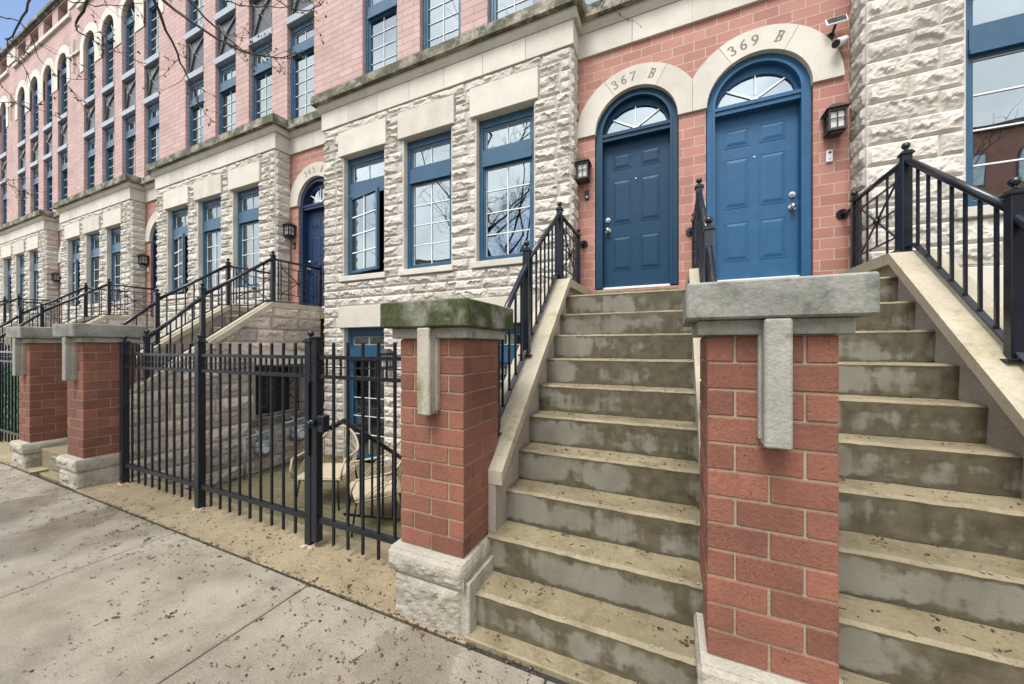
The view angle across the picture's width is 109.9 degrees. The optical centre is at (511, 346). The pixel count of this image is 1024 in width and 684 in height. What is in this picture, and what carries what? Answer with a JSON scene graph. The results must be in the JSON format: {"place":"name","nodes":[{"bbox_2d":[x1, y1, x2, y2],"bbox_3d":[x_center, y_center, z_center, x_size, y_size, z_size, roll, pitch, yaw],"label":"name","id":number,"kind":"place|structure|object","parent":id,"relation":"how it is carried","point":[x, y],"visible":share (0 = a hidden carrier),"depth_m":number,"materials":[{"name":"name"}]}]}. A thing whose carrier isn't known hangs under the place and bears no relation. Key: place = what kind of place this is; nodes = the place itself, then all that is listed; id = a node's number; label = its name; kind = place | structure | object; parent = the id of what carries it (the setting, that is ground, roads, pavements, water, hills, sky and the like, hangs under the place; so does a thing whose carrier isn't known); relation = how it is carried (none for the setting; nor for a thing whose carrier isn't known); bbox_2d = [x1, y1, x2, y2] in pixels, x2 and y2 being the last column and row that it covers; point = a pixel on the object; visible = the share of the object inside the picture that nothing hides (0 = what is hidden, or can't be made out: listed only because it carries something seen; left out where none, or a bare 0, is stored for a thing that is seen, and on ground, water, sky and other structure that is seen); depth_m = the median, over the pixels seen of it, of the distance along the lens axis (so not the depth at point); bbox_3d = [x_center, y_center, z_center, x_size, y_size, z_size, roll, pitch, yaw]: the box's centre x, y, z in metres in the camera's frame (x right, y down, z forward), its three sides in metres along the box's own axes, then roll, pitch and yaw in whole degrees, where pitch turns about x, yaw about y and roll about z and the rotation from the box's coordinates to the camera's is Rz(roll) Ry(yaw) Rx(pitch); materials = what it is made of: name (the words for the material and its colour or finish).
{"place":"outdoors","nodes":[
{"label":"outdoors","id":0,"kind":"place"},
{"bbox_2d":[0,0,49,50],"label":"sky","id":1,"kind":"structure","parent":0,"point":[14,9],"materials":[{"name":"blue"}]},
{"bbox_2d":[0,428,465,644],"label":"apron","id":2,"kind":"object","parent":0,"point":[333,563],"visible":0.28,"depth_m":2.90,"materials":[{"name":"beige concrete"}]},
{"bbox_2d":[0,339,19,441],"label":"iron fence","id":3,"kind":"object","parent":2,"relation":"on","point":[5,356],"visible":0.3,"depth_m":5.72,"materials":[{"name":"black metal"}]},
{"bbox_2d":[7,367,17,438],"bbox_3d":[-9.152,0.954,6.732,6.859,1.235,0.739,0,0,24],"label":"hedge","id":4,"kind":"object","parent":2,"relation":"on","point":[13,401],"visible":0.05,"depth_m":6.43,"materials":[{"name":"green plant"}]},
{"bbox_2d":[0,322,54,349],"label":"stoop","id":5,"kind":"object","parent":2,"relation":"on","point":[7,341],"visible":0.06,"depth_m":10.34,"materials":[{"name":"stone"}]},
{"bbox_2d":[0,296,41,322],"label":"stair railing","id":6,"kind":"object","parent":5,"relation":"on","point":[4,300],"visible":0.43,"depth_m":11.12,"materials":[{"name":"black metal"}]},
{"bbox_2d":[0,294,60,322],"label":"stair railing","id":7,"kind":"object","parent":5,"relation":"on","point":[18,298],"visible":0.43,"depth_m":10.59,"materials":[{"name":"black metal"}]},
{"bbox_2d":[6,326,67,468],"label":"brick pillar","id":8,"kind":"structure","parent":2,"relation":"on","point":[37,364],"depth_m":4.72,"materials":[{"name":"brick"}]},
{"bbox_2d":[7,315,153,428],"bbox_3d":[-10.084,0.608,8.007,1.914,2.645,3.107,0,0,24],"label":"stoop","id":9,"kind":"object","parent":2,"relation":"on","point":[112,319],"visible":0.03,"depth_m":8.39,"materials":[{"name":"concrete"}]},
{"bbox_2d":[0,282,127,348],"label":"stair railing","id":10,"kind":"object","parent":9,"relation":"on","point":[85,288],"visible":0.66,"depth_m":8.41,"materials":[{"name":"black metal"}]},
{"bbox_2d":[0,278,156,343],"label":"stair railing","id":11,"kind":"object","parent":9,"relation":"on","point":[40,314],"visible":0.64,"depth_m":7.92,"materials":[{"name":"black metal"}]},
{"bbox_2d":[53,323,146,489],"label":"brick pillar","id":12,"kind":"structure","parent":2,"relation":"on","point":[90,364],"depth_m":4.07,"materials":[{"name":"brick"}]},
{"bbox_2d":[39,302,322,491],"bbox_3d":[-4.779,0.608,5.638,1.914,2.645,3.107,0,0,24],"label":"stoop","id":13,"kind":"object","parent":2,"relation":"on","point":[266,324],"visible":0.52,"depth_m":5.30,"materials":[{"name":"stone"}]},
{"bbox_2d":[120,258,269,352],"bbox_3d":[-5.075,-0.576,6.040,0.123,1.949,2.611,0,0,25],"label":"stair railing","id":14,"kind":"object","parent":13,"relation":"on","point":[228,266],"visible":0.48,"depth_m":5.73,"materials":[{"name":"black metal"}]},
{"bbox_2d":[140,250,324,379],"bbox_3d":[-3.956,-0.576,5.540,0.123,1.949,2.611,0,0,25],"label":"stair railing","id":15,"kind":"object","parent":13,"relation":"on","point":[203,292],"visible":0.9,"depth_m":5.29,"materials":[{"name":"black metal"}]},
{"bbox_2d":[255,366,288,414],"bbox_3d":[-4.120,0.695,6.002,0.020,0.950,1.000,0,0,24],"label":"dark window","id":16,"kind":"structure","parent":13,"relation":"in","point":[277,379],"depth_m":6.02,"materials":[{"name":"black glass"}]},
{"bbox_2d":[117,330,317,548],"bbox_3d":[-3.020,0.718,3.469,3.239,1.696,0.121,0,0,24],"label":"iron fence","id":17,"kind":"object","parent":2,"relation":"on","point":[200,369],"visible":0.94,"depth_m":3.44,"materials":[{"name":"black metal"}]},
{"bbox_2d":[305,336,400,559],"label":"iron gate","id":18,"kind":"structure","parent":17,"relation":"attached to","point":[317,423],"depth_m":2.68,"materials":[{"name":"black metal"}]},
{"bbox_2d":[380,298,512,636],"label":"brick pillar","id":19,"kind":"structure","parent":2,"relation":"on","point":[439,551],"depth_m":2.04,"materials":[{"name":"brick"}]},
{"bbox_2d":[462,249,1023,683],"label":"double stoop","id":20,"kind":"object","parent":2,"relation":"on","point":[939,340],"visible":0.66,"depth_m":1.97,"materials":[{"name":"concrete"}]},
{"bbox_2d":[497,201,587,435],"bbox_3d":[0.404,-0.477,3.593,0.123,2.145,2.611,0,0,25],"label":"stair railing","id":21,"kind":"object","parent":20,"relation":"on","point":[524,281],"visible":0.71,"depth_m":3.07,"materials":[{"name":"black metal"}]},
{"bbox_2d":[686,178,717,282],"bbox_3d":[1.608,-0.477,3.055,0.123,2.145,2.611,0,0,23],"label":"stair railing","id":22,"kind":"object","parent":20,"relation":"on","point":[701,230],"visible":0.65,"depth_m":2.90,"materials":[{"name":"black metal"}]},
{"bbox_2d":[836,142,1023,364],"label":"stair railing","id":23,"kind":"object","parent":20,"relation":"on","point":[1009,203],"visible":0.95,"depth_m":2.17,"materials":[{"name":"black metal"}]},
{"bbox_2d":[0,462,568,683],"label":"sidewalk","id":24,"kind":"structure","parent":0,"point":[39,622],"depth_m":2.06,"materials":[{"name":"concrete"}]},
{"bbox_2d":[0,0,640,200],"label":"street tree","id":25,"kind":"object","parent":24,"relation":"on","point":[80,15],"visible":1,"depth_m":3.18,"materials":[{"name":"brown plant"}]},
{"bbox_2d":[0,313,1021,683],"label":"fallen buds","id":26,"kind":"object","parent":24,"relation":"on","point":[342,577],"visible":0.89,"depth_m":2.17,"materials":[{"name":"brown plant"}]},
{"bbox_2d":[683,271,879,683],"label":"brick pillar","id":27,"kind":"structure","parent":24,"relation":"on","point":[769,461],"depth_m":1.39,"materials":[{"name":"brick"}]},
{"bbox_2d":[206,455,401,540],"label":"courtyard floor","id":28,"kind":"structure","parent":0,"point":[386,526],"depth_m":4.56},
{"bbox_2d":[243,426,281,479],"bbox_3d":[-3.763,1.583,5.457,0.168,0.695,0.587,0,0,24],"label":"gas meter","id":29,"kind":"object","parent":28,"relation":"on","point":[265,446],"visible":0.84,"depth_m":5.36,"materials":[{"name":"grey metal"}]},
{"bbox_2d":[285,415,304,440],"bbox_3d":[-3.527,1.533,5.987,0.168,0.795,0.615,0,0,24],"label":"gas meter","id":30,"kind":"object","parent":28,"relation":"on","point":[300,432],"visible":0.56,"depth_m":5.90,"materials":[{"name":"grey metal"}]},
{"bbox_2d":[289,425,358,510],"bbox_3d":[-2.301,1.495,4.532,0.664,0.874,0.625,0,0,2],"label":"wicker chair","id":31,"kind":"object","parent":28,"relation":"on","point":[340,471],"visible":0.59,"depth_m":4.55,"materials":[{"name":"beige wicker"}]},
{"bbox_2d":[329,419,401,520],"bbox_3d":[-1.198,1.233,3.326,0.037,1.292,1.126,0,0,24],"label":"handrail","id":32,"kind":"object","parent":28,"relation":"on","point":[372,439],"visible":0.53,"depth_m":3.20,"materials":[{"name":"black metal"}]},
{"bbox_2d":[359,537,391,549],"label":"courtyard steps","id":33,"kind":"structure","parent":28,"relation":"on","point":[373,542],"depth_m":3.08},
{"bbox_2d":[350,439,401,537],"bbox_3d":[-1.496,1.495,4.008,0.625,0.874,0.664,0,0,-28],"label":"wicker chair","id":34,"kind":"object","parent":28,"relation":"on","point":[354,492],"visible":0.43,"depth_m":3.88,"materials":[{"name":"beige wicker"}]},
{"bbox_2d":[324,449,381,464],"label":"ground","id":35,"kind":"structure","parent":0,"point":[368,461],"depth_m":6.47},
{"bbox_2d":[0,46,25,224],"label":"town house","id":36,"kind":"structure","parent":35,"relation":"on","point":[6,143],"depth_m":14.01,"materials":[{"name":"stone"}]},
{"bbox_2d":[3,105,6,152],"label":"arched window","id":37,"kind":"structure","parent":36,"relation":"in","point":[4,114],"depth_m":14.39,"materials":[{"name":"blue paint"}]},
{"bbox_2d":[3,184,6,223],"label":"window","id":38,"kind":"structure","parent":36,"relation":"in","point":[5,186],"depth_m":14.39,"materials":[{"name":"blue glass"}]},
{"bbox_2d":[0,0,92,323],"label":"town house","id":39,"kind":"structure","parent":35,"relation":"on","point":[44,154],"depth_m":12.37,"materials":[{"name":"stone"}]},
{"bbox_2d":[7,258,11,312],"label":"window","id":40,"kind":"structure","parent":39,"relation":"in","point":[9,260],"depth_m":13.25,"materials":[{"name":"blue paint"}]},
{"bbox_2d":[19,255,24,308],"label":"window","id":41,"kind":"structure","parent":39,"relation":"in","point":[22,257],"depth_m":12.82,"materials":[{"name":"blue paint"}]},
{"bbox_2d":[21,91,25,140],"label":"arched window","id":42,"kind":"structure","parent":39,"relation":"in","point":[23,120],"depth_m":13.55,"materials":[{"name":"blue paint"}]},
{"bbox_2d":[21,174,25,216],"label":"window","id":43,"kind":"structure","parent":39,"relation":"in","point":[23,186],"depth_m":13.56,"materials":[{"name":"blue paint"}]},
{"bbox_2d":[33,167,37,210],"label":"window","id":44,"kind":"structure","parent":39,"relation":"in","point":[35,184],"depth_m":13.03,"materials":[{"name":"blue glass"}]},
{"bbox_2d":[34,80,37,132],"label":"arched window","id":45,"kind":"structure","parent":39,"relation":"in","point":[36,84],"depth_m":13.03,"materials":[{"name":"blue paint"}]},
{"bbox_2d":[33,251,38,309],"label":"window","id":46,"kind":"structure","parent":39,"relation":"in","point":[36,253],"depth_m":12.27,"materials":[{"name":"blue paint"}]},
{"bbox_2d":[46,160,51,210],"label":"window","id":47,"kind":"structure","parent":39,"relation":"in","point":[49,172],"depth_m":12.52,"materials":[{"name":"blue paint"}]},
{"bbox_2d":[47,68,51,123],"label":"arched window","id":48,"kind":"structure","parent":39,"relation":"in","point":[49,94],"depth_m":12.53,"materials":[{"name":"blue paint"}]},
{"bbox_2d":[51,272,60,281],"bbox_3d":[-14.984,-2.295,11.792,0.189,0.306,0.190,0,0,24],"label":"wall lantern","id":49,"kind":"object","parent":39,"relation":"attached to","point":[56,277],"depth_m":11.76,"materials":[{"name":"brown metal"}]},
{"bbox_2d":[61,56,67,114],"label":"arched window","id":50,"kind":"structure","parent":39,"relation":"in","point":[64,69],"depth_m":12.01,"materials":[{"name":"blue paint"}]},
{"bbox_2d":[61,151,67,199],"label":"window","id":51,"kind":"structure","parent":39,"relation":"in","point":[64,166],"depth_m":12.01,"materials":[{"name":"blue paint"}]},
{"bbox_2d":[52,0,172,323],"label":"town house","id":52,"kind":"structure","parent":35,"relation":"on","point":[124,128],"depth_m":10.10,"materials":[{"name":"stone"}]},
{"bbox_2d":[72,239,79,305],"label":"window","id":53,"kind":"structure","parent":52,"relation":"in","point":[75,256],"depth_m":10.91,"materials":[{"name":"blue paint"}]},
{"bbox_2d":[87,136,94,188],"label":"window","id":54,"kind":"structure","parent":52,"relation":"in","point":[91,152],"depth_m":11.18,"materials":[{"name":"blue paint"}]},
{"bbox_2d":[88,34,94,96],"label":"arched window","id":55,"kind":"structure","parent":52,"relation":"in","point":[90,45],"depth_m":11.17,"materials":[{"name":"blue paint"}]},
{"bbox_2d":[90,233,99,303],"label":"window","id":56,"kind":"structure","parent":52,"relation":"in","point":[95,253],"depth_m":10.44,"materials":[{"name":"blue paint"}]},
{"bbox_2d":[105,126,113,181],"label":"window","id":57,"kind":"structure","parent":52,"relation":"in","point":[109,143],"depth_m":10.66,"materials":[{"name":"blue paint"}]},
{"bbox_2d":[106,18,113,84],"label":"arched window","id":58,"kind":"structure","parent":52,"relation":"in","point":[109,37],"depth_m":10.67,"materials":[{"name":"blue paint"}]},
{"bbox_2d":[111,227,121,301],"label":"window","id":59,"kind":"structure","parent":52,"relation":"in","point":[115,247],"depth_m":9.91,"materials":[{"name":"blue paint"}]},
{"bbox_2d":[125,114,135,175],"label":"window","id":60,"kind":"structure","parent":52,"relation":"in","point":[130,134],"depth_m":10.12,"materials":[{"name":"blue paint"}]},
{"bbox_2d":[126,1,135,71],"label":"arched window","id":61,"kind":"structure","parent":52,"relation":"in","point":[130,23],"depth_m":10.15,"materials":[{"name":"blue paint"}]},
{"bbox_2d":[138,253,148,265],"bbox_3d":[-9.679,-2.295,9.422,0.189,0.306,0.190,0,0,24],"label":"wall lantern","id":62,"kind":"object","parent":52,"relation":"attached to","point":[144,259],"depth_m":9.39,"materials":[{"name":"brown metal"}]},
{"bbox_2d":[148,0,158,57],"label":"arched window","id":63,"kind":"structure","parent":52,"relation":"in","point":[151,7],"depth_m":9.64,"materials":[{"name":"blue paint"}]},
{"bbox_2d":[148,101,158,174],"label":"window","id":64,"kind":"structure","parent":52,"relation":"in","point":[153,123],"depth_m":9.62,"materials":[{"name":"blue paint"}]},
{"bbox_2d":[146,0,355,450],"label":"town house","id":65,"kind":"structure","parent":35,"relation":"on","point":[243,185],"depth_m":7.59,"materials":[{"name":"stone"}]},
{"bbox_2d":[172,207,187,294],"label":"window","id":66,"kind":"structure","parent":65,"relation":"in","point":[179,234],"depth_m":8.47,"materials":[{"name":"blue paint"}]},
{"bbox_2d":[189,0,203,30],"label":"window","id":67,"kind":"structure","parent":65,"relation":"in","point":[192,10],"depth_m":8.82,"materials":[{"name":"blue paint"}]},
{"bbox_2d":[189,77,203,146],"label":"window","id":68,"kind":"structure","parent":65,"relation":"in","point":[200,82],"depth_m":8.78,"materials":[{"name":"blue paint"}]},
{"bbox_2d":[203,197,220,290],"bbox_3d":[-6.556,-2.224,7.932,0.884,2.048,0.103,0,0,24],"label":"window","id":69,"kind":"structure","parent":65,"relation":"in","point":[213,225],"depth_m":8.02,"materials":[{"name":"blue paint"}]},
{"bbox_2d":[219,0,226,10],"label":"arched window","id":70,"kind":"structure","parent":65,"relation":"in","point":[221,4],"depth_m":8.30,"materials":[{"name":"blue paint"}]},
{"bbox_2d":[219,59,235,134],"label":"window","id":71,"kind":"structure","parent":65,"relation":"in","point":[226,87],"depth_m":8.25,"materials":[{"name":"blue paint"}]},
{"bbox_2d":[238,187,258,287],"bbox_3d":[-5.367,-2.224,7.401,0.874,2.048,0.103,0,0,24],"label":"window","id":72,"kind":"structure","parent":65,"relation":"in","point":[247,217],"depth_m":7.48,"materials":[{"name":"blue paint"}]},
{"bbox_2d":[253,40,271,120],"bbox_3d":[-5.273,-5.460,7.666,0.778,1.980,0.103,0,0,24],"label":"window","id":73,"kind":"structure","parent":65,"relation":"in","point":[262,70],"depth_m":7.72,"materials":[{"name":"blue paint"}]},
{"bbox_2d":[282,221,295,238],"bbox_3d":[-4.374,-2.295,7.052,0.189,0.306,0.190,0,0,24],"label":"wall lantern","id":74,"kind":"object","parent":65,"relation":"attached to","point":[289,229],"depth_m":7.02,"materials":[{"name":"brown metal"}]},
{"bbox_2d":[291,17,313,119],"bbox_3d":[-4.124,-5.460,7.152,0.778,1.980,0.103,0,0,24],"label":"window","id":75,"kind":"structure","parent":65,"relation":"in","point":[307,46],"depth_m":7.23,"materials":[{"name":"blue paint"}]},
{"bbox_2d":[308,209,324,306],"bbox_3d":[-3.709,-1.729,6.996,0.812,1.898,0.121,0,0,24],"label":"door","id":76,"kind":"structure","parent":65,"relation":"in","point":[316,253],"depth_m":7.08,"materials":[{"name":"blue paint"}]},
{"bbox_2d":[311,0,691,489],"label":"town house","id":77,"kind":"structure","parent":35,"relation":"on","point":[462,137],"depth_m":5.16,"materials":[{"name":"stone"}]},
{"bbox_2d":[348,150,383,275],"bbox_3d":[-2.459,-2.224,6.031,0.902,2.048,0.232,0,0,24],"label":"window","id":78,"kind":"structure","parent":77,"relation":"in","point":[363,196],"depth_m":6.06,"materials":[{"name":"blue paint"}]},
{"bbox_2d":[348,327,383,461],"bbox_3d":[-2.433,0.796,6.090,0.902,2.228,0.103,0,0,24],"label":"garden door","id":79,"kind":"structure","parent":77,"relation":"in","point":[355,350],"depth_m":6.16,"materials":[{"name":"blue paint"}]},
{"bbox_2d":[366,0,396,73],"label":"window","id":80,"kind":"structure","parent":77,"relation":"in","point":[384,8],"depth_m":6.37,"materials":[{"name":"blue paint"}]},
{"bbox_2d":[380,349,392,368],"bbox_3d":[-1.957,0.195,5.622,0.195,0.316,0.195,0,0,24],"label":"wall lantern","id":81,"kind":"object","parent":77,"relation":"attached to","point":[387,352],"depth_m":5.58,"materials":[{"name":"brown metal"}]},
{"bbox_2d":[408,131,450,268],"bbox_3d":[-1.251,-2.224,5.562,0.884,2.048,0.103,0,0,24],"label":"window","id":82,"kind":"structure","parent":77,"relation":"in","point":[439,171],"depth_m":5.59,"materials":[{"name":"blue paint"}]},
{"bbox_2d":[423,0,460,49],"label":"window","id":83,"kind":"structure","parent":77,"relation":"in","point":[426,3],"depth_m":5.93,"materials":[{"name":"blue paint"}]},
{"bbox_2d":[479,106,533,260],"bbox_3d":[-0.062,-2.224,5.031,0.874,2.048,0.103,0,0,24],"label":"window","id":84,"kind":"structure","parent":77,"relation":"in","point":[519,152],"depth_m":5.04,"materials":[{"name":"blue paint"}]},
{"bbox_2d":[500,323,519,372],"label":"window","id":85,"kind":"structure","parent":77,"relation":"in","point":[518,325],"depth_m":4.99,"materials":[{"name":"blue paint"}]},
{"bbox_2d":[490,0,536,21],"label":"window","id":86,"kind":"structure","parent":77,"relation":"in","point":[493,3],"depth_m":5.42,"materials":[{"name":"blue paint"}]},
{"bbox_2d":[575,157,591,184],"bbox_3d":[0.931,-2.295,4.683,0.189,0.306,0.190,0,0,24],"label":"wall lantern","id":87,"kind":"object","parent":77,"relation":"attached to","point":[584,164],"depth_m":4.63,"materials":[{"name":"brown metal"}]},
{"bbox_2d":[585,190,588,199],"bbox_3d":[0.991,-2.005,4.744,0.056,0.130,0.028,0,0,24],"label":"doorbell","id":88,"kind":"object","parent":77,"relation":"attached to","point":[586,194],"visible":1,"depth_m":4.73,"materials":[{"name":"black plastic"}]},
{"bbox_2d":[604,132,669,287],"bbox_3d":[1.595,-1.729,4.626,0.812,1.898,0.121,0,0,24],"label":"door","id":89,"kind":"structure","parent":77,"relation":"in","point":[636,172],"depth_m":4.63,"materials":[{"name":"blue paint"}]},
{"bbox_2d":[692,0,1023,307],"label":"town house","id":90,"kind":"structure","parent":35,"relation":"on","point":[938,84],"depth_m":3.76,"materials":[{"name":"stone"}]},
{"bbox_2d":[715,103,797,279],"bbox_3d":[2.770,-1.729,4.101,0.812,1.898,0.121,0,0,24],"label":"door","id":91,"kind":"structure","parent":90,"relation":"in","point":[756,154],"depth_m":4.10,"materials":[{"name":"blue paint"}]},
{"bbox_2d":[826,149,832,162],"bbox_3d":[3.289,-1.975,3.718,0.056,0.130,0.028,0,0,24],"label":"doorbell","id":92,"kind":"object","parent":90,"relation":"attached to","point":[829,155],"visible":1,"depth_m":3.71,"materials":[{"name":"white plastic"}]},
{"bbox_2d":[820,102,850,138],"bbox_3d":[3.273,-2.295,3.637,0.189,0.306,0.190,0,0,24],"label":"wall lantern","id":93,"kind":"object","parent":90,"relation":"attached to","point":[833,117],"depth_m":3.59,"materials":[{"name":"brown metal"}]},
{"bbox_2d":[825,14,848,38],"bbox_3d":[3.294,-3.267,3.660,0.170,0.159,0.136,0,0,24],"label":"solar panel","id":94,"kind":"object","parent":90,"relation":"attached to","point":[834,21],"visible":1,"depth_m":3.63,"materials":[{"name":"white plastic"}]},
{"bbox_2d":[831,35,848,48],"bbox_3d":[3.325,-3.083,3.628,0.202,0.159,0.105,0,0,-28],"label":"security camera","id":95,"kind":"object","parent":90,"relation":"attached to","point":[839,42],"visible":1,"depth_m":3.59,"materials":[{"name":"white plastic"}]},
{"bbox_2d":[965,0,1023,206],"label":"window","id":96,"kind":"structure","parent":90,"relation":"in","point":[1003,36],"depth_m":3.14,"materials":[{"name":"blue paint"}]}
]}

